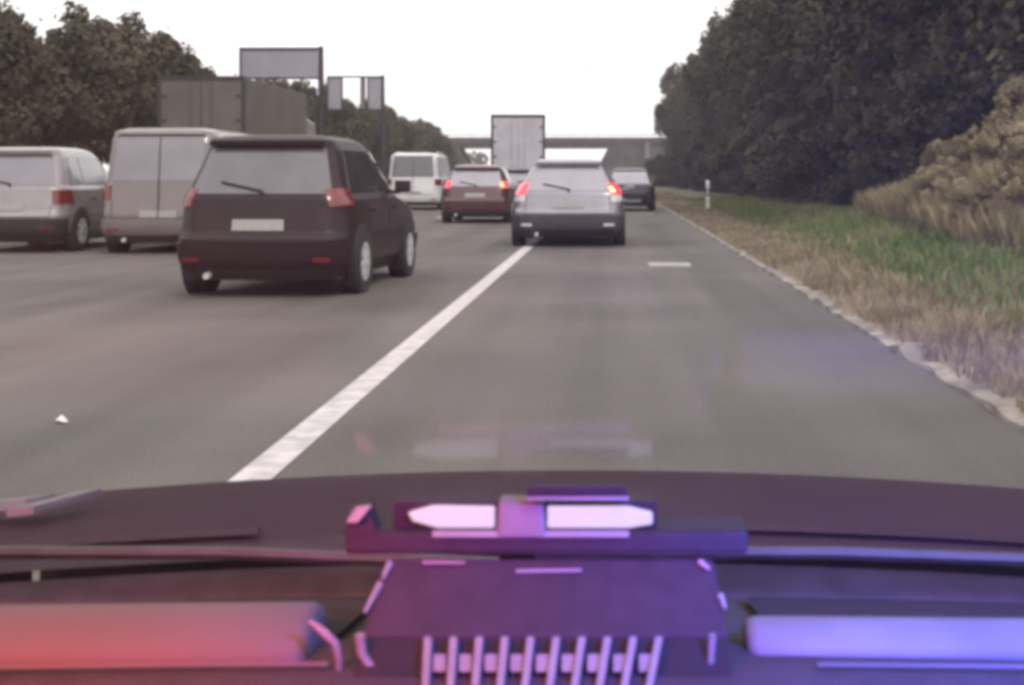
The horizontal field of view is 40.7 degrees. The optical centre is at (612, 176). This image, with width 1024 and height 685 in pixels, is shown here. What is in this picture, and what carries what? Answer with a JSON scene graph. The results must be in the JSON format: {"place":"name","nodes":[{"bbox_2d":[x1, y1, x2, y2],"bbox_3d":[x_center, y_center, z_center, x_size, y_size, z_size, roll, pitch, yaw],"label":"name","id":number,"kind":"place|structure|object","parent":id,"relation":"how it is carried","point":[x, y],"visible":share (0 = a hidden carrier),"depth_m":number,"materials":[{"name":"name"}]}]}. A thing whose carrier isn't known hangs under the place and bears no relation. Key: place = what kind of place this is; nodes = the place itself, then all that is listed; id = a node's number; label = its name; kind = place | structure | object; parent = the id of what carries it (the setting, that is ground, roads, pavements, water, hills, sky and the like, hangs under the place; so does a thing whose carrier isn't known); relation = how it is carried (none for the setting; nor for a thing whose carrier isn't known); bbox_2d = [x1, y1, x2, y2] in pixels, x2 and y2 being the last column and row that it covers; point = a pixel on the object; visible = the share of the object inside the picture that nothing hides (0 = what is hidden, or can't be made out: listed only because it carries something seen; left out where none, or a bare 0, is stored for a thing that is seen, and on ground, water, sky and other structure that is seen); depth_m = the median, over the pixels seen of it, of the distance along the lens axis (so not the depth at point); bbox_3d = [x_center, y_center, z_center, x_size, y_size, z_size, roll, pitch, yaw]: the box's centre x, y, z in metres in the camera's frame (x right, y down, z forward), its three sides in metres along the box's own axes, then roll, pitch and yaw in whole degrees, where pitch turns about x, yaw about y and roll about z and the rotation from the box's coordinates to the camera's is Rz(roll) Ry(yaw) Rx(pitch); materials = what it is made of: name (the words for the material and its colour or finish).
{"place":"outdoors","nodes":[
{"label":"outdoors","id":0,"kind":"place"},
{"bbox_2d":[0,0,732,171],"label":"sky","id":1,"kind":"structure","parent":0,"point":[454,65],"materials":[{"name":"white"}]},
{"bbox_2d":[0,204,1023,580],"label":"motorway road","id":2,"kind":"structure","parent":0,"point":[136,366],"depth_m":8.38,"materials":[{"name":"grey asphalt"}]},
{"bbox_2d":[56,415,67,421],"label":"litter","id":3,"kind":"object","parent":2,"relation":"on","point":[62,418],"visible":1,"depth_m":6.68,"materials":[{"name":"white paper"}]},
{"bbox_2d":[0,147,133,250],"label":"minivan","id":4,"kind":"object","parent":2,"relation":"on","point":[51,194],"visible":0.77,"depth_m":21.72,"materials":[{"name":"grey paint"}]},
{"bbox_2d":[100,128,250,251],"bbox_3d":[-7.000,0.235,23.640,2.354,2.010,4.969,0,0,0],"label":"panel van","id":5,"kind":"object","parent":2,"relation":"on","point":[152,173],"visible":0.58,"depth_m":21.26,"materials":[{"name":"grey paint"}]},
{"bbox_2d":[157,76,314,134],"bbox_3d":[-11.950,-0.860,45.267,2.560,4.120,10.643,0,0,0],"label":"box lorry","id":6,"kind":"object","parent":2,"relation":"on","point":[242,104],"visible":0.09,"depth_m":39.99,"materials":[{"name":"metal"}]},
{"bbox_2d":[161,81,200,127],"bbox_3d":[-12.539,-1.340,40.000,1.153,2.870,0.110,0,0,0],"label":"rear door","id":7,"kind":"structure","parent":6,"relation":"in","point":[180,100],"depth_m":39.99,"materials":[{"name":"metal"}]},
{"bbox_2d":[202,81,240,132],"bbox_3d":[-11.361,-1.340,40.000,1.153,2.870,0.110,0,0,0],"label":"rear door","id":8,"kind":"structure","parent":6,"relation":"in","point":[221,100],"depth_m":39.99,"materials":[{"name":"metal"}]},
{"bbox_2d":[176,135,417,293],"bbox_3d":[-3.397,0.405,15.470,2.214,1.670,4.005,0,0,3],"label":"minivan","id":9,"kind":"object","parent":2,"relation":"on","point":[288,207],"visible":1,"depth_m":13.71,"materials":[{"name":"paint"}]},
{"bbox_2d":[60,216,543,481],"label":"road markings","id":10,"kind":"object","parent":2,"relation":"on","point":[276,458],"visible":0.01,"depth_m":7.54,"materials":[{"name":"paint"}]},
{"bbox_2d":[387,152,449,209],"bbox_3d":[-7.100,0.172,51.440,2.414,2.136,4.969,0,0,0],"label":"passenger van","id":11,"kind":"object","parent":2,"relation":"on","point":[427,174],"visible":0.62,"depth_m":49.08,"materials":[{"name":"white paint"}]},
{"bbox_2d":[441,165,522,222],"bbox_3d":[-3.500,0.470,37.097,2.194,1.540,4.255,0,0,0],"label":"hatchback car","id":12,"kind":"object","parent":2,"relation":"on","point":[478,191],"visible":0.88,"depth_m":35.16,"materials":[{"name":"red paint"}]},
{"bbox_2d":[0,470,1023,684],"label":"patrol car","id":13,"kind":"object","parent":2,"relation":"on","point":[828,580],"visible":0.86,"depth_m":1.23,"materials":[{"name":"paint"}]},
{"bbox_2d":[344,485,747,684],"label":"warning lamp unit","id":14,"kind":"object","parent":13,"relation":"on","point":[476,620],"visible":1,"depth_m":0.91,"materials":[{"name":"plastic"}]},
{"bbox_2d":[409,505,494,527],"bbox_3d":[-0.110,0.233,0.943,0.059,0.015,0.006,0,0,0],"label":"lens window","id":15,"kind":"structure","parent":14,"relation":"in","point":[438,516],"depth_m":0.94,"materials":[{"name":"white plastic"}]},
{"bbox_2d":[547,506,651,527],"bbox_3d":[-0.008,0.233,0.943,0.072,0.014,0.006,0,0,0],"label":"lens window","id":16,"kind":"structure","parent":14,"relation":"in","point":[557,516],"depth_m":0.94,"materials":[{"name":"white plastic"}]},
{"bbox_2d":[491,115,544,168],"bbox_3d":[-4.836,-0.860,70.252,2.560,4.120,10.643,0,0,-4],"label":"box lorry","id":17,"kind":"object","parent":2,"relation":"on","point":[517,141],"visible":0.07,"depth_m":64.98,"materials":[{"name":"metal"}]},
{"bbox_2d":[493,118,517,168],"bbox_3d":[-5.036,-1.340,64.957,1.153,2.870,0.110,0,0,-4],"label":"rear door","id":18,"kind":"structure","parent":17,"relation":"in","point":[505,130],"depth_m":64.95,"materials":[{"name":"metal"}]},
{"bbox_2d":[518,118,542,168],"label":"rear door","id":19,"kind":"structure","parent":17,"relation":"in","point":[530,130],"depth_m":65.02,"materials":[{"name":"metal"}]},
{"bbox_2d":[506,169,529,182],"bbox_3d":[-3.150,0.490,46.547,2.154,1.500,4.155,0,0,0],"label":"hatchback car","id":20,"kind":"object","parent":2,"relation":"on","point":[515,175],"visible":0.06,"depth_m":44.85,"materials":[{"name":"paint"}]},
{"bbox_2d":[510,159,633,244],"bbox_3d":[-0.755,0.465,25.597,2.354,1.550,4.655,0,0,0],"label":"estate car","id":21,"kind":"object","parent":2,"relation":"on","point":[569,198],"visible":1,"depth_m":23.43,"materials":[{"name":"silver paint"}]},
{"bbox_2d":[610,168,658,210],"bbox_3d":[0.620,0.470,49.695,2.184,1.540,4.460,0,0,0],"label":"sedan car","id":22,"kind":"object","parent":2,"relation":"on","point":[642,193],"visible":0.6,"depth_m":47.92,"materials":[{"name":"grey paint"}]},
{"bbox_2d":[648,262,690,265],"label":"road markings","id":23,"kind":"object","parent":2,"relation":"on","point":[666,264],"visible":1,"depth_m":18.68,"materials":[{"name":"paint"}]},
{"bbox_2d":[656,202,1023,431],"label":"kerb","id":24,"kind":"structure","parent":2,"relation":"on","point":[1005,409],"depth_m":9.14,"materials":[{"name":"concrete"}]},
{"bbox_2d":[386,181,1023,339],"bbox_3d":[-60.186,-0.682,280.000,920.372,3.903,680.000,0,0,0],"label":"ground","id":25,"kind":"structure","parent":0,"point":[690,193],"depth_m":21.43,"materials":[{"name":"green plant"}]},
{"bbox_2d":[0,17,28,142],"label":"broadleaf tree","id":26,"kind":"object","parent":25,"relation":"on","point":[11,62],"visible":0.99,"depth_m":35.59,"materials":[{"name":"green plant"}]},
{"bbox_2d":[0,0,43,48],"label":"broadleaf tree","id":27,"kind":"object","parent":25,"relation":"on","point":[4,5],"visible":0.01,"depth_m":49.20,"materials":[{"name":"green plant"}]},
{"bbox_2d":[0,0,72,146],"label":"broadleaf tree","id":28,"kind":"object","parent":25,"relation":"on","point":[14,122],"visible":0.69,"depth_m":41.38,"materials":[{"name":"green plant"}]},
{"bbox_2d":[0,0,147,162],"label":"broadleaf tree","id":29,"kind":"object","parent":25,"relation":"on","point":[86,54],"visible":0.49,"depth_m":45.44,"materials":[{"name":"green plant"}]},
{"bbox_2d":[32,19,130,164],"bbox_3d":[-23.321,-3.064,59.935,6.434,7.732,6.210,0,0,22],"label":"broadleaf tree","id":30,"kind":"object","parent":25,"relation":"on","point":[53,32],"visible":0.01,"depth_m":58.40,"materials":[{"name":"green plant"}]},
{"bbox_2d":[37,5,206,162],"bbox_3d":[-18.664,-2.490,51.339,6.448,7.685,6.402,0,0,20],"label":"broadleaf tree","id":31,"kind":"object","parent":25,"relation":"on","point":[139,47],"visible":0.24,"depth_m":50.28,"materials":[{"name":"green plant"}]},
{"bbox_2d":[95,26,216,164],"bbox_3d":[-19.555,-2.595,57.008,6.028,7.506,6.245,0,0,10],"label":"broadleaf tree","id":32,"kind":"object","parent":25,"relation":"on","point":[178,45],"visible":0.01,"depth_m":57.04,"materials":[{"name":"green plant"}]},
{"bbox_2d":[156,58,236,117],"bbox_3d":[-19.614,-2.165,62.879,5.904,6.644,5.390,0,0,43],"label":"broadleaf tree","id":33,"kind":"object","parent":25,"relation":"on","point":[206,71],"visible":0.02,"depth_m":61.81,"materials":[{"name":"green plant"}]},
{"bbox_2d":[239,46,323,135],"bbox_3d":[-14.316,-2.052,60.020,3.855,7.224,0.640,0,0,0],"label":"cantilever sign","id":34,"kind":"object","parent":25,"relation":"on","point":[281,62],"visible":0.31,"depth_m":59.94,"materials":[{"name":"metal"}]},
{"bbox_2d":[255,79,317,128],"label":"broadleaf tree","id":35,"kind":"object","parent":25,"relation":"on","point":[312,115],"visible":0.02,"depth_m":74.55,"materials":[{"name":"green plant"}]},
{"bbox_2d":[265,79,330,135],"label":"broadleaf tree","id":36,"kind":"object","parent":25,"relation":"on","point":[297,85],"visible":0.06,"depth_m":81.00,"materials":[{"name":"green plant"}]},
{"bbox_2d":[302,80,367,144],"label":"broadleaf tree","id":37,"kind":"object","parent":25,"relation":"on","point":[348,129],"visible":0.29,"depth_m":85.94,"materials":[{"name":"green plant"}]},
{"bbox_2d":[314,96,374,150],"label":"broadleaf tree","id":38,"kind":"object","parent":25,"relation":"on","point":[358,117],"visible":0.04,"depth_m":93.73,"materials":[{"name":"green plant"}]},
{"bbox_2d":[327,75,384,177],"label":"cantilever sign","id":39,"kind":"object","parent":25,"relation":"on","point":[375,92],"visible":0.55,"depth_m":79.94,"materials":[{"name":"metal"}]},
{"bbox_2d":[351,101,393,169],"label":"broadleaf tree","id":40,"kind":"object","parent":25,"relation":"on","point":[374,121],"visible":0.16,"depth_m":99.45,"materials":[{"name":"green plant"}]},
{"bbox_2d":[364,99,403,169],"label":"broadleaf tree","id":41,"kind":"object","parent":25,"relation":"on","point":[390,115],"visible":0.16,"depth_m":105.50,"materials":[{"name":"green plant"}]},
{"bbox_2d":[370,109,417,180],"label":"broadleaf tree","id":42,"kind":"object","parent":25,"relation":"on","point":[410,137],"visible":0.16,"depth_m":112.89,"materials":[{"name":"green plant"}]},
{"bbox_2d":[385,117,409,171],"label":"broadleaf tree","id":43,"kind":"object","parent":25,"relation":"on","point":[402,133],"visible":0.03,"depth_m":120.03,"materials":[{"name":"green plant"}]},
{"bbox_2d":[399,115,428,151],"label":"broadleaf tree","id":44,"kind":"object","parent":25,"relation":"on","point":[418,124],"visible":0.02,"depth_m":134.27,"materials":[{"name":"green plant"}]},
{"bbox_2d":[403,120,434,152],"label":"broadleaf tree","id":45,"kind":"object","parent":25,"relation":"on","point":[420,142],"visible":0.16,"depth_m":125.87,"materials":[{"name":"green plant"}]},
{"bbox_2d":[407,116,444,153],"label":"broadleaf tree","id":46,"kind":"object","parent":25,"relation":"on","point":[437,138],"visible":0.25,"depth_m":140.66,"materials":[{"name":"green plant"}]},
{"bbox_2d":[424,121,451,158],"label":"broadleaf tree","id":47,"kind":"object","parent":25,"relation":"on","point":[447,144],"visible":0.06,"depth_m":156.21,"materials":[{"name":"green plant"}]},
{"bbox_2d":[441,145,454,169],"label":"broadleaf tree","id":48,"kind":"object","parent":25,"relation":"on","point":[451,154],"visible":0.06,"depth_m":163.72,"materials":[{"name":"green plant"}]},
{"bbox_2d":[448,144,458,172],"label":"broadleaf tree","id":49,"kind":"object","parent":25,"relation":"on","point":[454,162],"visible":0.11,"depth_m":179.39,"materials":[{"name":"green plant"}]},
{"bbox_2d":[467,150,488,164],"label":"broadleaf tree","id":50,"kind":"object","parent":25,"relation":"on","point":[477,159],"visible":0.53,"depth_m":418.70,"materials":[{"name":"green plant"}]},
{"bbox_2d":[385,134,670,179],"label":"overpass bridge","id":51,"kind":"structure","parent":25,"relation":"on","point":[625,152],"depth_m":195.85,"materials":[{"name":"concrete"}]},
{"bbox_2d":[645,141,649,170],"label":"traffic sign","id":52,"kind":"object","parent":25,"relation":"on","point":[647,150],"visible":0.94,"depth_m":99.94,"materials":[{"name":"metal"}]},
{"bbox_2d":[644,153,668,186],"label":"shrub","id":53,"kind":"object","parent":25,"relation":"on","point":[651,168],"visible":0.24,"depth_m":144.45,"materials":[{"name":"green plant"}]},
{"bbox_2d":[653,99,671,154],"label":"broadleaf tree","id":54,"kind":"object","parent":25,"relation":"on","point":[661,129],"visible":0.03,"depth_m":148.88,"materials":[{"name":"green plant"}]},
{"bbox_2d":[653,152,673,186],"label":"shrub","id":55,"kind":"object","parent":25,"relation":"on","point":[656,171],"visible":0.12,"depth_m":133.64,"materials":[{"name":"green plant"}]},
{"bbox_2d":[659,173,673,186],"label":"shrub","id":56,"kind":"object","parent":25,"relation":"on","point":[661,176],"visible":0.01,"depth_m":139.36,"materials":[{"name":"green plant"}]},
{"bbox_2d":[663,100,675,150],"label":"broadleaf tree","id":57,"kind":"object","parent":25,"relation":"on","point":[672,134],"depth_m":141.50,"materials":[{"name":"green plant"}]},
{"bbox_2d":[653,54,688,155],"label":"broadleaf tree","id":58,"kind":"object","parent":25,"relation":"on","point":[660,111],"visible":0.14,"depth_m":133.28,"materials":[{"name":"green plant"}]},
{"bbox_2d":[659,149,690,188],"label":"shrub","id":59,"kind":"object","parent":25,"relation":"on","point":[663,163],"visible":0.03,"depth_m":118.68,"materials":[{"name":"green plant"}]},
{"bbox_2d":[662,149,696,188],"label":"shrub","id":60,"kind":"object","parent":25,"relation":"on","point":[670,168],"visible":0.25,"depth_m":114.32,"materials":[{"name":"green plant"}]},
{"bbox_2d":[663,38,708,145],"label":"broadleaf tree","id":61,"kind":"object","parent":25,"relation":"on","point":[676,114],"visible":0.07,"depth_m":126.19,"materials":[{"name":"green plant"}]},
{"bbox_2d":[674,53,701,144],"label":"broadleaf tree","id":62,"kind":"object","parent":25,"relation":"on","point":[691,125],"visible":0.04,"depth_m":111.52,"materials":[{"name":"green plant"}]},
{"bbox_2d":[679,155,705,190],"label":"shrub","id":63,"kind":"object","parent":25,"relation":"on","point":[689,174],"visible":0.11,"depth_m":99.97,"materials":[{"name":"green plant"}]},
{"bbox_2d":[675,5,721,153],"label":"broadleaf tree","id":64,"kind":"object","parent":25,"relation":"on","point":[695,68],"visible":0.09,"depth_m":96.51,"materials":[{"name":"green plant"}]},
{"bbox_2d":[678,131,719,191],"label":"shrub","id":65,"kind":"object","parent":25,"relation":"on","point":[686,159],"visible":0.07,"depth_m":95.32,"materials":[{"name":"green plant"}]},
{"bbox_2d":[689,145,719,192],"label":"shrub","id":66,"kind":"object","parent":25,"relation":"on","point":[712,191],"visible":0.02,"depth_m":90.92,"materials":[{"name":"green plant"}]},
{"bbox_2d":[691,144,724,193],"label":"shrub","id":67,"kind":"object","parent":25,"relation":"on","point":[699,157],"visible":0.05,"depth_m":86.22,"materials":[{"name":"green plant"}]},
{"bbox_2d":[706,180,709,207],"bbox_3d":[3.187,0.725,46.007,0.140,1.180,0.126,0,0,0],"label":"delineator post","id":68,"kind":"object","parent":25,"relation":"on","point":[707,196],"visible":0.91,"depth_m":45.95,"materials":[{"name":"white plastic"}]},
{"bbox_2d":[688,1,733,143],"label":"broadleaf tree","id":69,"kind":"object","parent":25,"relation":"on","point":[713,51],"visible":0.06,"depth_m":89.45,"materials":[{"name":"green plant"}]},
{"bbox_2d":[693,146,734,193],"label":"shrub","id":70,"kind":"object","parent":25,"relation":"on","point":[701,165],"visible":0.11,"depth_m":81.95,"materials":[{"name":"green plant"}]},
{"bbox_2d":[700,4,747,128],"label":"broadleaf tree","id":71,"kind":"object","parent":25,"relation":"on","point":[717,78],"visible":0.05,"depth_m":82.59,"materials":[{"name":"green plant"}]},
{"bbox_2d":[714,0,777,109],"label":"broadleaf tree","id":72,"kind":"object","parent":25,"relation":"on","point":[733,31],"visible":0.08,"depth_m":69.23,"materials":[{"name":"green plant"}]},
{"bbox_2d":[712,114,783,198],"bbox_3d":[7.795,-0.761,60.866,6.379,4.618,5.730,0,0,-21],"label":"shrub","id":73,"kind":"object","parent":25,"relation":"on","point":[744,136],"visible":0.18,"depth_m":60.22,"materials":[{"name":"green plant"}]},
{"bbox_2d":[728,0,800,127],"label":"broadleaf tree","id":74,"kind":"object","parent":25,"relation":"on","point":[751,57],"visible":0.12,"depth_m":61.80,"materials":[{"name":"green plant"}]},
{"bbox_2d":[739,129,811,199],"bbox_3d":[8.023,-0.477,56.532,4.767,3.843,5.308,0,0,-30],"label":"shrub","id":75,"kind":"object","parent":25,"relation":"on","point":[770,192],"visible":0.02,"depth_m":56.85,"materials":[{"name":"green plant"}]},
{"bbox_2d":[745,119,826,199],"bbox_3d":[8.098,-0.587,52.529,5.100,4.111,5.679,0,0,-31],"label":"shrub","id":76,"kind":"object","parent":25,"relation":"on","point":[768,132],"visible":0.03,"depth_m":52.32,"materials":[{"name":"green plant"}]},
{"bbox_2d":[741,113,844,203],"bbox_3d":[7.047,-0.437,48.720,5.240,3.794,4.706,0,0,-25],"label":"shrub","id":77,"kind":"object","parent":25,"relation":"on","point":[784,144],"visible":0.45,"depth_m":48.27,"materials":[{"name":"green plant"}]},
{"bbox_2d":[779,0,854,107],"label":"broadleaf tree","id":78,"kind":"object","parent":25,"relation":"on","point":[805,34],"visible":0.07,"depth_m":49.63,"materials":[{"name":"green plant"}]},
{"bbox_2d":[797,97,842,185],"bbox_3d":[8.555,-0.643,44.868,4.012,4.469,4.421,0,0,-37],"label":"shrub","id":79,"kind":"object","parent":25,"relation":"on","point":[828,178],"depth_m":45.25,"materials":[{"name":"green plant"}]},
{"bbox_2d":[809,0,855,115],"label":"broadleaf tree","id":80,"kind":"object","parent":25,"relation":"on","point":[831,10],"visible":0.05,"depth_m":44.16,"materials":[{"name":"green plant"}]},
{"bbox_2d":[656,191,1023,411],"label":"dry grass","id":81,"kind":"structure","parent":25,"relation":"on","point":[956,335],"depth_m":11.90,"materials":[{"name":"beige plant"}]},
{"bbox_2d":[788,111,893,206],"bbox_3d":[7.728,-0.452,41.271,4.403,3.549,4.902,0,0,-43],"label":"shrub","id":82,"kind":"object","parent":25,"relation":"on","point":[812,151],"visible":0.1,"depth_m":40.73,"materials":[{"name":"green plant"}]},
{"bbox_2d":[813,77,906,200],"bbox_3d":[8.250,-0.730,37.169,5.102,4.112,5.680,0,0,36],"label":"shrub","id":83,"kind":"object","parent":25,"relation":"on","point":[834,126],"visible":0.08,"depth_m":37.09,"materials":[{"name":"green plant"}]},
{"bbox_2d":[823,0,927,121],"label":"broadleaf tree","id":84,"kind":"object","parent":25,"relation":"on","point":[846,90],"visible":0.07,"depth_m":39.66,"materials":[{"name":"green plant"}]},
{"bbox_2d":[817,0,937,106],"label":"broadleaf tree","id":85,"kind":"object","parent":25,"relation":"on","point":[862,22],"visible":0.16,"depth_m":38.16,"materials":[{"name":"green plant"}]},
{"bbox_2d":[897,147,924,179],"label":"shrub","id":86,"kind":"object","parent":25,"relation":"on","point":[910,170],"visible":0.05,"depth_m":30.38,"materials":[{"name":"green plant"}]},
{"bbox_2d":[834,92,995,188],"bbox_3d":[7.967,-0.561,33.484,4.270,3.442,4.754,0,0,-36],"label":"shrub","id":87,"kind":"object","parent":25,"relation":"on","point":[876,126],"visible":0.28,"depth_m":33.26,"materials":[{"name":"green plant"}]},
{"bbox_2d":[840,0,1023,85],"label":"broadleaf tree","id":88,"kind":"object","parent":25,"relation":"on","point":[953,13],"visible":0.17,"depth_m":31.47,"materials":[{"name":"green plant"}]},
{"bbox_2d":[908,162,959,201],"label":"shrub","id":89,"kind":"object","parent":25,"relation":"on","point":[928,176],"visible":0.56,"depth_m":22.77,"materials":[{"name":"brown plant"}]},
{"bbox_2d":[851,152,1023,251],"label":"bank weeds","id":90,"kind":"object","parent":25,"relation":"on","point":[893,199],"visible":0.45,"depth_m":20.66,"materials":[{"name":"beige plant"}]},
{"bbox_2d":[913,177,979,218],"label":"shrub","id":91,"kind":"object","parent":25,"relation":"on","point":[942,184],"visible":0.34,"depth_m":20.45,"materials":[{"name":"brown plant"}]},
{"bbox_2d":[884,0,1016,113],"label":"broadleaf tree","id":92,"kind":"object","parent":25,"relation":"on","point":[948,42],"visible":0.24,"depth_m":32.91,"materials":[{"name":"green plant"}]},
{"bbox_2d":[887,46,1023,184],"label":"shrub","id":93,"kind":"object","parent":25,"relation":"on","point":[925,112],"visible":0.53,"depth_m":29.31,"materials":[{"name":"green plant"}]},
{"bbox_2d":[919,133,994,171],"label":"shrub","id":94,"kind":"object","parent":25,"relation":"on","point":[949,160],"visible":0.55,"depth_m":26.32,"materials":[{"name":"brown plant"}]},
{"bbox_2d":[940,177,1006,223],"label":"shrub","id":95,"kind":"object","parent":25,"relation":"on","point":[967,196],"visible":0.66,"depth_m":18.48,"materials":[{"name":"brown plant"}]},
{"bbox_2d":[951,0,1023,128],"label":"broadleaf tree","id":96,"kind":"object","parent":25,"relation":"on","point":[999,34],"visible":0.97,"depth_m":27.39,"materials":[{"name":"green plant"}]},
{"bbox_2d":[960,106,1023,174],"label":"shrub","id":97,"kind":"object","parent":25,"relation":"on","point":[973,141],"visible":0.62,"depth_m":22.89,"materials":[{"name":"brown plant"}]},
{"bbox_2d":[980,73,1023,151],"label":"shrub","id":98,"kind":"object","parent":25,"relation":"on","point":[1013,88],"visible":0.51,"depth_m":24.63,"materials":[{"name":"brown plant"}]},
{"bbox_2d":[981,117,1023,181],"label":"shrub","id":99,"kind":"object","parent":25,"relation":"on","point":[1015,132],"visible":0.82,"depth_m":19.50,"materials":[{"name":"brown plant"}]},
{"bbox_2d":[991,157,1023,217],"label":"shrub","id":100,"kind":"object","parent":25,"relation":"on","point":[1015,188],"visible":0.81,"depth_m":17.17,"materials":[{"name":"brown plant"}]},
{"bbox_2d":[1001,89,1023,156],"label":"shrub","id":101,"kind":"object","parent":25,"relation":"on","point":[1017,118],"visible":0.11,"depth_m":20.88,"materials":[{"name":"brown plant"}]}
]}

